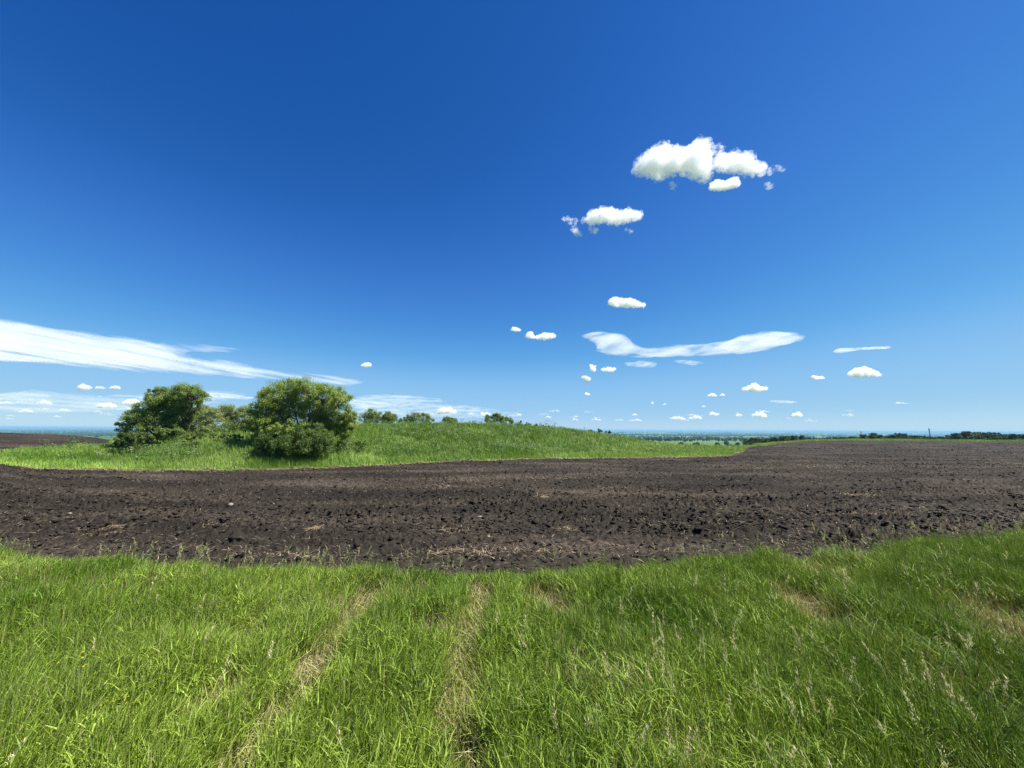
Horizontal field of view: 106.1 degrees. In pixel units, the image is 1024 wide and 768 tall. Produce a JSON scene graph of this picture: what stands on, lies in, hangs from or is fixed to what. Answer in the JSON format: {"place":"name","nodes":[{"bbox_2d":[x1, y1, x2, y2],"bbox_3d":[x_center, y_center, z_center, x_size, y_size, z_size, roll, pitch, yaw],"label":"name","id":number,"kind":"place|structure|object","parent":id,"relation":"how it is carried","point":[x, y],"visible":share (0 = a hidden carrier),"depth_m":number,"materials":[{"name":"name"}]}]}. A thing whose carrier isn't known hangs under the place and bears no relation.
{"place":"outdoors","nodes":[
{"label":"outdoors","id":0,"kind":"place"},
{"bbox_2d":[0,521,1023,767],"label":"verge","id":1,"kind":"structure","parent":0,"point":[480,763],"depth_m":2.39,"materials":[{"name":"green plant"}]},
{"bbox_2d":[58,640,121,683],"bbox_3d":[-2.613,1.836,2.381,0.283,0.383,0.305,-2,-7,18],"label":"flowering weed","id":2,"kind":"object","parent":1,"relation":"on","point":[85,664],"visible":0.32,"depth_m":2.35,"materials":[{"name":"green plant"}]},
{"bbox_2d":[100,683,155,727],"bbox_3d":[-2.138,1.835,2.071,0.252,0.318,0.307,0,-7,0],"label":"flowering weed","id":3,"kind":"object","parent":1,"relation":"on","point":[118,704],"visible":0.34,"depth_m":2.08,"materials":[{"name":"green plant"}]},
{"bbox_2d":[0,512,1023,576],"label":"edge stalks","id":4,"kind":"object","parent":1,"relation":"on","point":[312,559],"visible":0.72,"depth_m":4.53,"materials":[{"name":"plant"}]},
{"bbox_2d":[5,521,1022,767],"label":"seed heads","id":5,"kind":"object","parent":1,"relation":"on","point":[969,637],"visible":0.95,"depth_m":2.17,"materials":[{"name":"beige plant"}]},
{"bbox_2d":[680,615,709,629],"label":"leafy weed","id":6,"kind":"object","parent":1,"relation":"on","point":[696,622],"visible":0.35,"depth_m":3.03,"materials":[{"name":"green plant"}]},
{"bbox_2d":[0,417,1023,470],"bbox_3d":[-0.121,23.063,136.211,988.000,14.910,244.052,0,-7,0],"label":"hill","id":7,"kind":"structure","parent":0,"point":[402,439],"depth_m":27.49,"materials":[{"name":"green plant"}]},
{"bbox_2d":[112,431,156,452],"bbox_3d":[-23.574,3.702,24.147,2.700,1.648,1.193,0,-7,0],"label":"shrub","id":8,"kind":"object","parent":7,"relation":"on","point":[124,439],"visible":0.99,"depth_m":23.94,"materials":[{"name":"green plant"}]},
{"bbox_2d":[113,381,211,443],"bbox_3d":[-23.905,2.122,26.631,6.064,4.654,3.040,0,-7,0],"label":"broadleaf tree","id":9,"kind":"object","parent":7,"relation":"on","point":[178,398],"visible":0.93,"depth_m":25.95,"materials":[{"name":"green plant"}]},
{"bbox_2d":[172,404,224,435],"bbox_3d":[-22.293,2.513,27.373,3.420,2.627,2.046,1,-7,-10],"label":"shrub","id":10,"kind":"object","parent":7,"relation":"on","point":[205,423],"visible":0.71,"depth_m":27.14,"materials":[{"name":"green plant"}]},
{"bbox_2d":[182,432,216,448],"bbox_3d":[-19.450,3.577,24.046,1.896,1.214,1.014,0,-7,0],"label":"shrub","id":11,"kind":"object","parent":7,"relation":"on","point":[187,435],"visible":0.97,"depth_m":23.95,"materials":[{"name":"green plant"}]},
{"bbox_2d":[213,430,243,442],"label":"shrub","id":12,"kind":"object","parent":7,"relation":"on","point":[235,437],"visible":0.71,"depth_m":25.18,"materials":[{"name":"green plant"}]},
{"bbox_2d":[211,402,254,432],"bbox_3d":[-20.166,2.678,28.391,4.066,2.575,2.243,0,-7,0],"label":"shrub","id":13,"kind":"object","parent":7,"relation":"on","point":[231,418],"visible":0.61,"depth_m":28.12,"materials":[{"name":"green plant"}]},
{"bbox_2d":[252,422,337,460],"bbox_3d":[-13.136,3.519,23.386,5.070,2.559,3.052,0,-7,0],"label":"shrub","id":14,"kind":"object","parent":7,"relation":"on","point":[317,436],"visible":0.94,"depth_m":22.71,"materials":[{"name":"green plant"}]},
{"bbox_2d":[242,375,358,447],"bbox_3d":[-13.614,1.971,24.954,7.410,5.276,4.059,0,-7,0],"label":"broadleaf tree","id":15,"kind":"object","parent":7,"relation":"on","point":[279,413],"visible":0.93,"depth_m":24.84,"materials":[{"name":"green plant"}]},
{"bbox_2d":[333,423,353,452],"bbox_3d":[-11.058,3.481,25.325,1.126,2.550,1.399,0,-7,0],"label":"shrub","id":16,"kind":"object","parent":7,"relation":"on","point":[343,436],"visible":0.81,"depth_m":25.00,"materials":[{"name":"green plant"}]},
{"bbox_2d":[344,440,366,451],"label":"shrub","id":17,"kind":"object","parent":7,"relation":"on","point":[358,443],"visible":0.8,"depth_m":25.67,"materials":[{"name":"green plant"}]},
{"bbox_2d":[358,407,384,423],"bbox_3d":[-17.002,4.413,46.727,3.656,3.255,2.362,0,-7,0],"label":"broadleaf tree","id":18,"kind":"object","parent":7,"relation":"on","point":[369,414],"visible":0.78,"depth_m":46.57,"materials":[{"name":"green plant"}]},
{"bbox_2d":[379,411,397,423],"bbox_3d":[-14.950,4.591,46.787,2.313,2.776,1.994,0,-7,0],"label":"broadleaf tree","id":19,"kind":"object","parent":7,"relation":"on","point":[390,415],"visible":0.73,"depth_m":46.51,"materials":[{"name":"green plant"}]},
{"bbox_2d":[398,411,434,422],"bbox_3d":[-12.106,4.823,48.815,4.936,2.837,2.131,0,-7,0],"label":"broadleaf tree","id":20,"kind":"object","parent":7,"relation":"on","point":[417,415],"visible":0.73,"depth_m":48.66,"materials":[{"name":"green plant"}]},
{"bbox_2d":[442,416,457,422],"bbox_3d":[-7.994,5.198,49.708,2.196,2.216,1.593,0,-7,0],"label":"broadleaf tree","id":21,"kind":"object","parent":7,"relation":"on","point":[448,418],"visible":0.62,"depth_m":49.48,"materials":[{"name":"green plant"}]},
{"bbox_2d":[484,413,513,423],"bbox_3d":[-1.745,5.160,51.742,4.144,2.814,1.760,0,-7,0],"label":"broadleaf tree","id":22,"kind":"object","parent":7,"relation":"on","point":[497,416],"visible":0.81,"depth_m":51.56,"materials":[{"name":"green plant"}]},
{"bbox_2d":[591,428,614,435],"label":"shrub","id":23,"kind":"object","parent":7,"relation":"on","point":[601,431],"visible":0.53,"depth_m":51.59,"materials":[{"name":"green plant"}]},
{"bbox_2d":[742,440,753,444],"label":"broadleaf tree","id":24,"kind":"object","parent":7,"relation":"on","point":[746,442],"visible":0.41,"depth_m":211.03,"materials":[{"name":"green plant"}]},
{"bbox_2d":[755,439,769,443],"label":"broadleaf tree","id":25,"kind":"object","parent":7,"relation":"on","point":[763,440],"visible":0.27,"depth_m":186.47,"materials":[{"name":"green plant"}]},
{"bbox_2d":[767,437,778,442],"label":"broadleaf tree","id":26,"kind":"object","parent":7,"relation":"on","point":[773,439],"visible":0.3,"depth_m":164.15,"materials":[{"name":"green plant"}]},
{"bbox_2d":[778,436,790,440],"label":"broadleaf tree","id":27,"kind":"object","parent":7,"relation":"on","point":[782,438],"visible":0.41,"depth_m":169.18,"materials":[{"name":"green plant"}]},
{"bbox_2d":[789,435,800,440],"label":"broadleaf tree","id":28,"kind":"object","parent":7,"relation":"on","point":[794,437],"visible":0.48,"depth_m":166.90,"materials":[{"name":"green plant"}]},
{"bbox_2d":[859,434,869,438],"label":"broadleaf tree","id":29,"kind":"object","parent":7,"relation":"on","point":[864,436],"visible":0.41,"depth_m":187.92,"materials":[{"name":"green plant"}]},
{"bbox_2d":[868,433,877,438],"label":"broadleaf tree","id":30,"kind":"object","parent":7,"relation":"on","point":[872,435],"visible":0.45,"depth_m":202.81,"materials":[{"name":"green plant"}]},
{"bbox_2d":[875,435,885,438],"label":"broadleaf tree","id":31,"kind":"object","parent":7,"relation":"on","point":[880,436],"visible":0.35,"depth_m":194.96,"materials":[{"name":"green plant"}]},
{"bbox_2d":[885,434,895,438],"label":"broadleaf tree","id":32,"kind":"object","parent":7,"relation":"on","point":[891,436],"visible":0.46,"depth_m":177.14,"materials":[{"name":"green plant"}]},
{"bbox_2d":[894,433,903,438],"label":"broadleaf tree","id":33,"kind":"object","parent":7,"relation":"on","point":[898,435],"visible":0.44,"depth_m":206.25,"materials":[{"name":"green plant"}]},
{"bbox_2d":[904,435,912,438],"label":"broadleaf tree","id":34,"kind":"object","parent":7,"relation":"on","point":[908,437],"visible":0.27,"depth_m":188.52,"materials":[{"name":"green plant"}]},
{"bbox_2d":[949,433,962,439],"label":"broadleaf tree","id":35,"kind":"object","parent":7,"relation":"on","point":[957,436],"visible":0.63,"depth_m":171.76,"materials":[{"name":"green plant"}]},
{"bbox_2d":[960,431,976,439],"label":"broadleaf tree","id":36,"kind":"object","parent":7,"relation":"on","point":[966,433],"visible":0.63,"depth_m":171.44,"materials":[{"name":"green plant"}]},
{"bbox_2d":[973,432,1003,439],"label":"broadleaf tree","id":37,"kind":"object","parent":7,"relation":"on","point":[987,436],"visible":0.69,"depth_m":163.22,"materials":[{"name":"green plant"}]},
{"bbox_2d":[998,434,1009,439],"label":"broadleaf tree","id":38,"kind":"object","parent":7,"relation":"on","point":[1004,436],"visible":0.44,"depth_m":167.75,"materials":[{"name":"green plant"}]},
{"bbox_2d":[1007,434,1019,439],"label":"broadleaf tree","id":39,"kind":"object","parent":7,"relation":"on","point":[1012,436],"visible":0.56,"depth_m":166.18,"materials":[{"name":"green plant"}]},
{"bbox_2d":[0,432,1023,577],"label":"field","id":40,"kind":"structure","parent":0,"point":[14,440],"depth_m":9.88,"materials":[{"name":"soil"}]},
{"bbox_2d":[227,533,245,540],"bbox_3d":[-4.351,2.435,6.110,0.260,0.142,0.211,0,-7,0],"label":"earth clod","id":41,"kind":"object","parent":40,"relation":"on","point":[239,536],"visible":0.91,"depth_m":6.05,"materials":[{"name":"soil"}]},
{"bbox_2d":[0,440,1023,577],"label":"soil clods","id":42,"kind":"object","parent":40,"relation":"on","point":[299,520],"visible":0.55,"depth_m":8.16,"materials":[{"name":"brown soil"}]},
{"bbox_2d":[1,442,1023,574],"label":"straw","id":43,"kind":"object","parent":40,"relation":"on","point":[314,528],"visible":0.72,"depth_m":7.76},
{"bbox_2d":[0,427,1023,445],"bbox_3d":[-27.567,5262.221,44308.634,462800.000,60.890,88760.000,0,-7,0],"label":"distant landscape","id":44,"kind":"structure","parent":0,"point":[712,442],"depth_m":8325.97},
{"bbox_2d":[0,427,1023,439],"bbox_3d":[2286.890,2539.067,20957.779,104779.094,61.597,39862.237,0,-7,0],"label":"woodland","id":45,"kind":"object","parent":44,"relation":"on","point":[85,432],"visible":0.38,"depth_m":4536.68,"materials":[{"name":"green plant"}]},
{"bbox_2d":[0,0,1023,431],"label":"sky","id":46,"kind":"structure","parent":0,"point":[669,215],"materials":[{"name":"blue"}]}
]}

